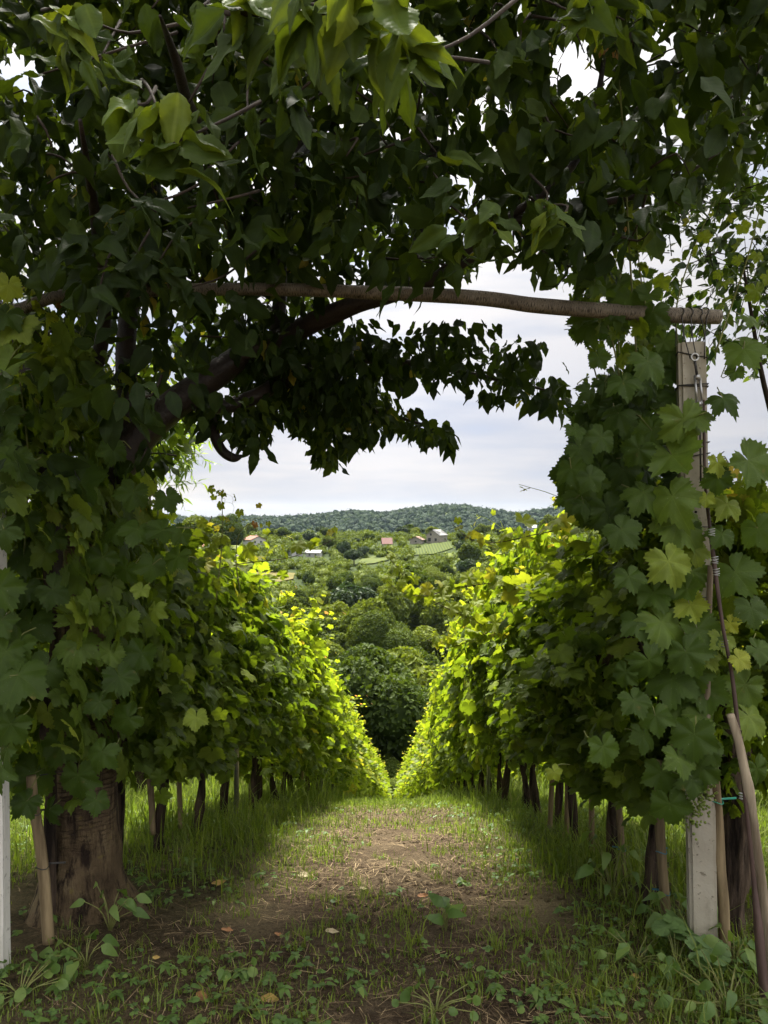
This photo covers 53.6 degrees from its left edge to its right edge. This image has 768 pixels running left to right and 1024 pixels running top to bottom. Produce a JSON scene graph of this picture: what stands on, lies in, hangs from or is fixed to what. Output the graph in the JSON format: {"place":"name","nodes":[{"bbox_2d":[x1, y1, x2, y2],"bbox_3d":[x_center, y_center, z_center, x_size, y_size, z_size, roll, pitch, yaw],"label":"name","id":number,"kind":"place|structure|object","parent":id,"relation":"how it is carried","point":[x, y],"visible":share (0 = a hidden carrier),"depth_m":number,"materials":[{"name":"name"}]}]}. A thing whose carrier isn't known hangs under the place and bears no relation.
{"place":"outdoors","nodes":[
{"label":"outdoors","id":0,"kind":"place"},
{"bbox_2d":[0,512,767,1023],"bbox_3d":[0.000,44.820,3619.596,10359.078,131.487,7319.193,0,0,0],"label":"ground","id":1,"kind":"structure","parent":0,"point":[230,918],"depth_m":2.81,"materials":[{"name":"soil"}]},
{"bbox_2d":[0,372,10,968],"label":"concrete post","id":2,"kind":"object","parent":1,"relation":"on","point":[5,941],"visible":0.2,"depth_m":2.42,"materials":[{"name":"concrete"}]},
{"bbox_2d":[0,956,69,1009],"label":"broadleaf weed","id":3,"kind":"object","parent":1,"relation":"on","point":[20,994],"visible":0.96,"depth_m":2.28,"materials":[{"name":"green plant"}]},
{"bbox_2d":[26,774,65,944],"bbox_3d":[-1.160,1.197,2.608,0.126,0.590,0.057,0,0,-22],"label":"wooden stake","id":4,"kind":"object","parent":1,"relation":"on","point":[44,888],"visible":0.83,"depth_m":2.59,"materials":[{"name":"brown wood"}]},
{"bbox_2d":[38,929,119,982],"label":"broadleaf weed","id":5,"kind":"object","parent":1,"relation":"on","point":[71,967],"visible":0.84,"depth_m":2.47,"materials":[{"name":"green plant"}]},
{"bbox_2d":[70,881,151,930],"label":"broadleaf weed","id":6,"kind":"object","parent":1,"relation":"on","point":[129,904],"visible":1,"depth_m":2.74,"materials":[{"name":"green plant"}]},
{"bbox_2d":[7,468,260,842],"bbox_3d":[-1.119,0.750,3.392,1.002,1.896,1.048,0,0,0],"label":"grapevine","id":7,"kind":"object","parent":1,"relation":"on","point":[174,674],"visible":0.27,"depth_m":3.32,"materials":[{"name":"green plant"}]},
{"bbox_2d":[0,271,271,914],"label":"grapevine","id":8,"kind":"object","parent":1,"relation":"on","point":[52,684],"visible":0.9,"depth_m":2.49,"materials":[{"name":"green plant"}]},
{"bbox_2d":[147,779,155,834],"bbox_3d":[-1.242,1.498,4.050,0.055,0.439,0.035,0,0,0],"label":"wooden stake","id":9,"kind":"object","parent":1,"relation":"on","point":[151,802],"visible":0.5,"depth_m":4.04,"materials":[{"name":"brown wood"}]},
{"bbox_2d":[110,354,222,796],"bbox_3d":[-2.946,0.676,8.477,2.213,5.337,1.537,0,0,0],"label":"peach tree","id":10,"kind":"object","parent":1,"relation":"on","point":[184,465],"visible":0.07,"depth_m":8.54,"materials":[{"name":"green plant"}]},
{"bbox_2d":[177,782,182,828],"bbox_3d":[-1.264,1.719,4.700,0.043,0.471,0.032,0,0,0],"label":"wooden stake","id":11,"kind":"object","parent":1,"relation":"on","point":[179,794],"visible":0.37,"depth_m":4.69,"materials":[{"name":"brown wood"}]},
{"bbox_2d":[33,522,337,853],"bbox_3d":[-1.014,0.957,4.061,1.531,1.845,1.042,0,0,0],"label":"grapevine","id":12,"kind":"object","parent":1,"relation":"on","point":[232,671],"visible":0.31,"depth_m":4.03,"materials":[{"name":"green plant"}]},
{"bbox_2d":[182,514,214,538],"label":"broadleaf tree","id":13,"kind":"object","parent":1,"relation":"on","point":[190,521],"visible":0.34,"depth_m":311.56,"materials":[{"name":"green plant"}]},
{"bbox_2d":[133,516,292,834],"bbox_3d":[-1.132,1.042,4.764,1.158,2.049,1.047,0,0,0],"label":"grapevine","id":14,"kind":"object","parent":1,"relation":"on","point":[263,646],"visible":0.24,"depth_m":4.71,"materials":[{"name":"green plant"}]},
{"bbox_2d":[208,513,246,545],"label":"broadleaf tree","id":15,"kind":"object","parent":1,"relation":"on","point":[233,519],"visible":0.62,"depth_m":318.66,"materials":[{"name":"green plant"}]},
{"bbox_2d":[234,555,238,818],"bbox_3d":[-1.075,1.337,5.544,0.035,2.050,0.048,0,0,-22],"label":"steel post","id":16,"kind":"object","parent":1,"relation":"on","point":[236,778],"visible":0.03,"depth_m":5.54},
{"bbox_2d":[216,953,257,980],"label":"broadleaf weed","id":17,"kind":"object","parent":1,"relation":"on","point":[250,970],"visible":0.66,"depth_m":2.41,"materials":[{"name":"green plant"}]},
{"bbox_2d":[178,545,297,816],"bbox_3d":[-1.255,1.230,5.526,1.232,2.158,1.048,0,0,0],"label":"grapevine","id":18,"kind":"object","parent":1,"relation":"on","point":[273,727],"visible":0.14,"depth_m":5.27,"materials":[{"name":"green plant"}]},
{"bbox_2d":[190,586,316,811],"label":"grapevine","id":19,"kind":"object","parent":1,"relation":"on","point":[289,696],"visible":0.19,"depth_m":6.18,"materials":[{"name":"green plant"}]},
{"bbox_2d":[224,602,314,804],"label":"grapevine","id":20,"kind":"object","parent":1,"relation":"on","point":[302,685],"visible":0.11,"depth_m":6.85,"materials":[{"name":"green plant"}]},
{"bbox_2d":[271,596,301,617],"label":"broadleaf tree","id":21,"kind":"object","parent":1,"relation":"on","point":[291,602],"visible":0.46,"depth_m":221.10,"materials":[{"name":"green plant"}]},
{"bbox_2d":[233,605,343,803],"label":"grapevine","id":22,"kind":"object","parent":1,"relation":"on","point":[315,688],"visible":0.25,"depth_m":7.49,"materials":[{"name":"green plant"}]},
{"bbox_2d":[262,657,326,794],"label":"grapevine","id":23,"kind":"object","parent":1,"relation":"on","point":[308,770],"visible":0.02,"depth_m":8.86,"materials":[{"name":"green plant"}]},
{"bbox_2d":[256,587,338,796],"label":"grapevine","id":24,"kind":"object","parent":1,"relation":"on","point":[326,679],"visible":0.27,"depth_m":8.21,"materials":[{"name":"green plant"}]},
{"bbox_2d":[286,588,310,605],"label":"broadleaf tree","id":25,"kind":"object","parent":1,"relation":"on","point":[300,595],"visible":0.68,"depth_m":253.33,"materials":[{"name":"green plant"}]},
{"bbox_2d":[282,631,344,792],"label":"grapevine","id":26,"kind":"object","parent":1,"relation":"on","point":[327,759],"visible":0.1,"depth_m":9.72,"materials":[{"name":"green plant"}]},
{"bbox_2d":[286,671,348,792],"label":"grapevine","id":27,"kind":"object","parent":1,"relation":"on","point":[343,727],"visible":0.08,"depth_m":10.18,"materials":[{"name":"green plant"}]},
{"bbox_2d":[292,652,350,786],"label":"grapevine","id":28,"kind":"object","parent":1,"relation":"on","point":[335,764],"visible":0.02,"depth_m":10.98,"materials":[{"name":"green plant"}]},
{"bbox_2d":[306,615,345,647],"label":"broadleaf tree","id":29,"kind":"object","parent":1,"relation":"on","point":[338,631],"visible":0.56,"depth_m":198.49,"materials":[{"name":"green plant"}]},
{"bbox_2d":[298,657,357,792],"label":"grapevine","id":30,"kind":"object","parent":1,"relation":"on","point":[340,692],"visible":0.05,"depth_m":11.74,"materials":[{"name":"green plant"}]},
{"bbox_2d":[313,600,348,621],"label":"broadleaf tree","id":31,"kind":"object","parent":1,"relation":"on","point":[338,607],"visible":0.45,"depth_m":206.99,"materials":[{"name":"green plant"}]},
{"bbox_2d":[309,695,353,790],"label":"grapevine","id":32,"kind":"object","parent":1,"relation":"on","point":[344,758],"visible":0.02,"depth_m":12.46,"materials":[{"name":"green plant"}]},
{"bbox_2d":[324,640,343,663],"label":"broadleaf tree","id":33,"kind":"object","parent":1,"relation":"on","point":[336,648],"visible":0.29,"depth_m":179.22,"materials":[{"name":"green plant"}]},
{"bbox_2d":[312,711,358,795],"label":"grapevine","id":34,"kind":"object","parent":1,"relation":"on","point":[347,775],"visible":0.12,"depth_m":14.39,"materials":[{"name":"green plant"}]},
{"bbox_2d":[326,574,344,590],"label":"broadleaf tree","id":35,"kind":"object","parent":1,"relation":"on","point":[333,582],"visible":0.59,"depth_m":252.26,"materials":[{"name":"green plant"}]},
{"bbox_2d":[310,689,363,796],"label":"grapevine","id":36,"kind":"object","parent":1,"relation":"on","point":[351,703],"visible":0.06,"depth_m":15.02,"materials":[{"name":"green plant"}]},
{"bbox_2d":[310,703,366,793],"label":"grapevine","id":37,"kind":"object","parent":1,"relation":"on","point":[347,768],"visible":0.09,"depth_m":13.88,"materials":[{"name":"green plant"}]},
{"bbox_2d":[330,713,373,797],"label":"grapevine","id":38,"kind":"object","parent":1,"relation":"on","point":[364,760],"visible":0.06,"depth_m":18.05,"materials":[{"name":"green plant"}]},
{"bbox_2d":[340,707,364,795],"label":"grapevine","id":39,"kind":"object","parent":1,"relation":"on","point":[358,747],"visible":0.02,"depth_m":16.46,"materials":[{"name":"green plant"}]},
{"bbox_2d":[330,580,377,608],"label":"broadleaf tree","id":40,"kind":"object","parent":1,"relation":"on","point":[349,593],"visible":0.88,"depth_m":225.87,"materials":[{"name":"green plant"}]},
{"bbox_2d":[340,596,389,647],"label":"broadleaf tree","id":41,"kind":"object","parent":1,"relation":"on","point":[353,614],"visible":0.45,"depth_m":192.18,"materials":[{"name":"green plant"}]},
{"bbox_2d":[168,502,564,533],"bbox_3d":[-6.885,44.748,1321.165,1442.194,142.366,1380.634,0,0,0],"label":"forest","id":42,"kind":"object","parent":1,"relation":"on","point":[434,515],"visible":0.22,"depth_m":1671.49,"materials":[{"name":"green plant"}]},
{"bbox_2d":[355,573,385,590],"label":"broadleaf tree","id":43,"kind":"object","parent":1,"relation":"on","point":[373,581],"visible":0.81,"depth_m":260.24,"materials":[{"name":"green plant"}]},
{"bbox_2d":[132,530,614,790],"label":"scrub","id":44,"kind":"object","parent":1,"relation":"on","point":[345,567],"visible":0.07,"depth_m":312.15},
{"bbox_2d":[328,642,430,761],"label":"broadleaf tree","id":45,"kind":"object","parent":1,"relation":"on","point":[395,699],"visible":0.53,"depth_m":64.02,"materials":[{"name":"green plant"}]},
{"bbox_2d":[2,800,761,1023],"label":"straw","id":46,"kind":"object","parent":1,"relation":"on","point":[389,996],"visible":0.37,"depth_m":2.66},
{"bbox_2d":[345,609,418,650],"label":"broadleaf tree","id":47,"kind":"object","parent":1,"relation":"on","point":[382,629],"visible":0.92,"depth_m":183.13,"materials":[{"name":"green plant"}]},
{"bbox_2d":[170,527,595,634],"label":"hedges","id":48,"kind":"object","parent":1,"relation":"on","point":[309,587],"visible":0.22,"depth_m":338.75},
{"bbox_2d":[0,0,767,927],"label":"cherry tree","id":49,"kind":"object","parent":1,"relation":"on","point":[280,82],"visible":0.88,"depth_m":2.35,"materials":[{"name":"green plant"}]},
{"bbox_2d":[13,283,722,323],"bbox_3d":[-0.199,-0.725,2.654,2.702,0.162,0.059,0,0,2],"label":"wooden pole","id":50,"kind":"object","parent":49,"relation":"on","point":[559,307],"visible":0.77,"depth_m":2.62,"materials":[{"name":"brown wood"}]},
{"bbox_2d":[675,307,709,358],"bbox_3d":[1.055,-0.607,2.599,0.096,0.188,0.106,0,0,0],"label":"binding wire","id":51,"kind":"object","parent":50,"relation":"attached to","point":[692,329],"visible":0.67,"depth_m":2.57,"materials":[{"name":"metal"}]},
{"bbox_2d":[0,761,767,1023],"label":"grass","id":52,"kind":"structure","parent":1,"relation":"on","point":[632,827],"depth_m":3.77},
{"bbox_2d":[0,796,767,1023],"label":"ground cover","id":53,"kind":"object","parent":1,"relation":"on","point":[536,993],"visible":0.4,"depth_m":2.35,"materials":[{"name":"green plant"}]},
{"bbox_2d":[5,802,766,1023],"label":"soil clods","id":54,"kind":"object","parent":1,"relation":"on","point":[486,983],"visible":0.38,"depth_m":2.98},
{"bbox_2d":[381,758,402,778],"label":"bush","id":55,"kind":"object","parent":1,"relation":"on","point":[392,765],"visible":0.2,"depth_m":61.63,"materials":[{"name":"green plant"}]},
{"bbox_2d":[378,586,420,625],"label":"broadleaf tree","id":56,"kind":"object","parent":1,"relation":"on","point":[400,606],"visible":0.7,"depth_m":208.50,"materials":[{"name":"green plant"}]},
{"bbox_2d":[386,646,425,671],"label":"broadleaf tree","id":57,"kind":"object","parent":1,"relation":"on","point":[411,658],"visible":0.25,"depth_m":144.68,"materials":[{"name":"green plant"}]},
{"bbox_2d":[395,564,436,589],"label":"broadleaf tree","id":58,"kind":"object","parent":1,"relation":"on","point":[424,576],"visible":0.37,"depth_m":232.54,"materials":[{"name":"green plant"}]},
{"bbox_2d":[410,721,427,795],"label":"grapevine","id":59,"kind":"object","parent":1,"relation":"on","point":[418,785],"visible":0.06,"depth_m":19.93,"materials":[{"name":"green plant"}]},
{"bbox_2d":[411,707,429,797],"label":"grapevine","id":60,"kind":"object","parent":1,"relation":"on","point":[424,721],"visible":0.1,"depth_m":19.31,"materials":[{"name":"green plant"}]},
{"bbox_2d":[409,645,439,666],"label":"broadleaf tree","id":61,"kind":"object","parent":1,"relation":"on","point":[429,660],"visible":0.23,"depth_m":169.99,"materials":[{"name":"green plant"}]},
{"bbox_2d":[411,663,443,686],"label":"broadleaf tree","id":62,"kind":"object","parent":1,"relation":"on","point":[423,677],"visible":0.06,"depth_m":121.59,"materials":[{"name":"green plant"}]},
{"bbox_2d":[412,625,445,653],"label":"broadleaf tree","id":63,"kind":"object","parent":1,"relation":"on","point":[424,634],"visible":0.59,"depth_m":193.05,"materials":[{"name":"green plant"}]},
{"bbox_2d":[414,589,448,626],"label":"broadleaf tree","id":64,"kind":"object","parent":1,"relation":"on","point":[432,615],"visible":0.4,"depth_m":210.69,"materials":[{"name":"green plant"}]},
{"bbox_2d":[414,542,453,554],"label":"hillside vineyard","id":65,"kind":"object","parent":1,"relation":"on","point":[433,548],"visible":0.89,"depth_m":377.04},
{"bbox_2d":[423,567,447,585],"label":"broadleaf tree","id":66,"kind":"object","parent":1,"relation":"on","point":[436,574],"visible":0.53,"depth_m":270.54,"materials":[{"name":"green plant"}]},
{"bbox_2d":[392,971,480,1023],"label":"broadleaf weed","id":67,"kind":"object","parent":1,"relation":"on","point":[405,995],"visible":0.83,"depth_m":2.21,"materials":[{"name":"green plant"}]},
{"bbox_2d":[426,529,447,542],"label":"unfinished house","id":68,"kind":"structure","parent":1,"relation":"on","point":[436,535],"depth_m":397.95,"materials":[{"name":"grey concrete"}]},
{"bbox_2d":[421,664,469,789],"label":"grapevine","id":69,"kind":"object","parent":1,"relation":"on","point":[433,706],"visible":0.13,"depth_m":12.97,"materials":[{"name":"green plant"}]},
{"bbox_2d":[424,893,466,931],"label":"broadleaf weed","id":70,"kind":"object","parent":1,"relation":"on","point":[453,911],"visible":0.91,"depth_m":2.84,"materials":[{"name":"green plant"}]},
{"bbox_2d":[424,702,470,793],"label":"grapevine","id":71,"kind":"object","parent":1,"relation":"on","point":[431,787],"visible":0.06,"depth_m":15.07,"materials":[{"name":"green plant"}]},
{"bbox_2d":[423,672,476,794],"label":"grapevine","id":72,"kind":"object","parent":1,"relation":"on","point":[432,775],"visible":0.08,"depth_m":14.42,"materials":[{"name":"green plant"}]},
{"bbox_2d":[433,652,490,793],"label":"grapevine","id":73,"kind":"object","parent":1,"relation":"on","point":[439,758],"visible":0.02,"depth_m":11.59,"materials":[{"name":"green plant"}]},
{"bbox_2d":[436,620,490,795],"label":"grapevine","id":74,"kind":"object","parent":1,"relation":"on","point":[440,717],"visible":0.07,"depth_m":10.97,"materials":[{"name":"green plant"}]},
{"bbox_2d":[455,558,479,571],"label":"broadleaf tree","id":75,"kind":"object","parent":1,"relation":"on","point":[464,565],"visible":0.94,"depth_m":293.84,"materials":[{"name":"green plant"}]},
{"bbox_2d":[457,541,481,560],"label":"broadleaf tree","id":76,"kind":"object","parent":1,"relation":"on","point":[468,550],"visible":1,"depth_m":311.46,"materials":[{"name":"green plant"}]},
{"bbox_2d":[436,592,503,792],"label":"grapevine","id":77,"kind":"object","parent":1,"relation":"on","point":[440,698],"visible":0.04,"depth_m":10.26,"materials":[{"name":"green plant"}]},
{"bbox_2d":[441,615,503,795],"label":"grapevine","id":78,"kind":"object","parent":1,"relation":"on","point":[453,736],"visible":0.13,"depth_m":9.46,"materials":[{"name":"green plant"}]},
{"bbox_2d":[434,586,519,795],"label":"grapevine","id":79,"kind":"object","parent":1,"relation":"on","point":[449,676],"visible":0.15,"depth_m":8.79,"materials":[{"name":"green plant"}]},
{"bbox_2d":[452,522,530,802],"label":"grapevine","id":80,"kind":"object","parent":1,"relation":"on","point":[478,749],"visible":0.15,"depth_m":7.36,"materials":[{"name":"green plant"}]},
{"bbox_2d":[458,586,529,799],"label":"grapevine","id":81,"kind":"object","parent":1,"relation":"on","point":[500,761],"visible":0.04,"depth_m":8.10,"materials":[{"name":"green plant"}]},
{"bbox_2d":[455,585,549,808],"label":"grapevine","id":82,"kind":"object","parent":1,"relation":"on","point":[475,666],"visible":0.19,"depth_m":6.70,"materials":[{"name":"green plant"}]},
{"bbox_2d":[381,535,656,844],"bbox_3d":[0.827,1.099,4.575,1.700,1.923,1.045,0,0,0],"label":"grapevine","id":83,"kind":"object","parent":1,"relation":"on","point":[511,623],"visible":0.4,"depth_m":4.51,"materials":[{"name":"green plant"}]},
{"bbox_2d":[476,496,591,816],"bbox_3d":[1.187,1.172,6.024,0.948,2.593,1.047,0,0,0],"label":"grapevine","id":84,"kind":"object","parent":1,"relation":"on","point":[511,559],"visible":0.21,"depth_m":5.92,"materials":[{"name":"green plant"}]},
{"bbox_2d":[428,566,645,824],"bbox_3d":[1.049,1.314,5.367,1.497,1.906,1.042,0,0,0],"label":"grapevine","id":85,"kind":"object","parent":1,"relation":"on","point":[498,674],"visible":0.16,"depth_m":5.31,"materials":[{"name":"green plant"}]},
{"bbox_2d":[547,779,554,828],"bbox_3d":[1.121,1.903,5.100,0.053,0.533,0.036,0,0,0],"label":"wooden stake","id":86,"kind":"object","parent":1,"relation":"on","point":[550,802],"visible":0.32,"depth_m":5.09,"materials":[{"name":"brown wood"}]},
{"bbox_2d":[452,512,656,865],"bbox_3d":[1.025,0.919,3.868,1.372,1.863,1.047,0,0,0],"label":"grapevine","id":87,"kind":"object","parent":1,"relation":"on","point":[581,781],"visible":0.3,"depth_m":3.80,"materials":[{"name":"green plant"}]},
{"bbox_2d":[564,783,568,836],"bbox_3d":[1.171,1.838,4.850,0.040,0.562,0.035,0,0,0],"label":"wooden stake","id":88,"kind":"object","parent":1,"relation":"on","point":[566,815],"visible":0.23,"depth_m":4.83,"materials":[{"name":"brown wood"}]},
{"bbox_2d":[574,831,640,900],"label":"broadleaf weed","id":89,"kind":"object","parent":1,"relation":"on","point":[584,870],"visible":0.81,"depth_m":3.16,"materials":[{"name":"green plant"}]},
{"bbox_2d":[612,807,626,874],"bbox_3d":[1.118,1.475,3.621,0.083,0.589,0.041,0,0,0],"label":"wooden stake","id":90,"kind":"object","parent":1,"relation":"on","point":[619,819],"visible":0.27,"depth_m":3.61,"materials":[{"name":"brown wood"}]},
{"bbox_2d":[592,925,681,980],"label":"broadleaf weed","id":91,"kind":"object","parent":1,"relation":"on","point":[623,949],"visible":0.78,"depth_m":2.50,"materials":[{"name":"green plant"}]},
{"bbox_2d":[519,481,767,904],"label":"grapevine","id":92,"kind":"object","parent":1,"relation":"on","point":[575,676],"visible":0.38,"depth_m":2.91,"materials":[{"name":"green plant"}]},
{"bbox_2d":[545,42,767,943],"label":"grapevine","id":93,"kind":"object","parent":1,"relation":"on","point":[625,460],"visible":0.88,"depth_m":2.45,"materials":[{"name":"green plant"}]},
{"bbox_2d":[703,565,712,796],"bbox_3d":[1.057,0.548,2.464,0.045,0.750,0.035,0,0,0],"label":"split cane","id":94,"kind":"object","parent":93,"relation":"in","point":[709,593],"visible":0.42,"depth_m":2.45,"materials":[{"name":"brown wood"}]},
{"bbox_2d":[652,758,670,914],"bbox_3d":[1.073,1.254,2.930,0.068,0.596,0.043,0,0,0],"label":"wooden stake","id":95,"kind":"object","parent":1,"relation":"on","point":[661,855],"visible":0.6,"depth_m":2.92,"materials":[{"name":"brown wood"}]},
{"bbox_2d":[635,891,718,947],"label":"broadleaf weed","id":96,"kind":"object","parent":1,"relation":"on","point":[654,897],"visible":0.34,"depth_m":2.78,"materials":[{"name":"green plant"}]},
{"bbox_2d":[651,909,731,969],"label":"mallow plant","id":97,"kind":"object","parent":1,"relation":"on","point":[671,924],"visible":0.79,"depth_m":2.50,"materials":[{"name":"green plant"}]},
{"bbox_2d":[621,77,767,410],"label":"plum tree","id":98,"kind":"object","parent":1,"relation":"on","point":[743,194],"visible":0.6,"depth_m":3.94,"materials":[{"name":"green plant"}]},
{"bbox_2d":[675,341,717,952],"bbox_3d":[1.071,0.562,2.605,0.136,2.275,0.098,0,0,14],"label":"concrete post","id":99,"kind":"object","parent":1,"relation":"on","point":[701,873],"visible":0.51,"depth_m":2.56,"materials":[{"name":"concrete"}]},
{"bbox_2d":[690,353,702,480],"bbox_3d":[1.047,-0.316,2.542,0.044,0.435,0.022,0,0,0],"label":"wire tensioner","id":100,"kind":"object","parent":99,"relation":"attached to","point":[696,376],"visible":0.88,"depth_m":2.54,"materials":[{"name":"metal"}]},
{"bbox_2d":[703,400,767,1000],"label":"anchor cable","id":101,"kind":"object","parent":99,"relation":"attached to","point":[761,961],"visible":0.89,"depth_m":2.27,"materials":[{"name":"metal"}]},
{"bbox_2d":[653,943,767,1023],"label":"broadleaf weed","id":102,"kind":"object","parent":1,"relation":"on","point":[705,985],"visible":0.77,"depth_m":2.18,"materials":[{"name":"green plant"}]},
{"bbox_2d":[712,768,735,948],"bbox_3d":[1.146,1.142,2.582,0.103,0.744,0.050,0,0,-31],"label":"wooden stake","id":103,"kind":"object","parent":1,"relation":"on","point":[723,904],"visible":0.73,"depth_m":2.56,"materials":[{"name":"brown wood"}]},
{"bbox_2d":[701,922,756,972],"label":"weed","id":104,"kind":"object","parent":1,"relation":"on","point":[722,949],"visible":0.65,"depth_m":2.45,"materials":[{"name":"green plant"}]},
{"bbox_2d":[726,713,767,968],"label":"leaning pole","id":105,"kind":"object","parent":1,"relation":"on","point":[748,786],"visible":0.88,"depth_m":2.29,"materials":[{"name":"brown wood"}]},
{"bbox_2d":[0,2,767,516],"label":"sky","id":106,"kind":"structure","parent":0,"point":[498,452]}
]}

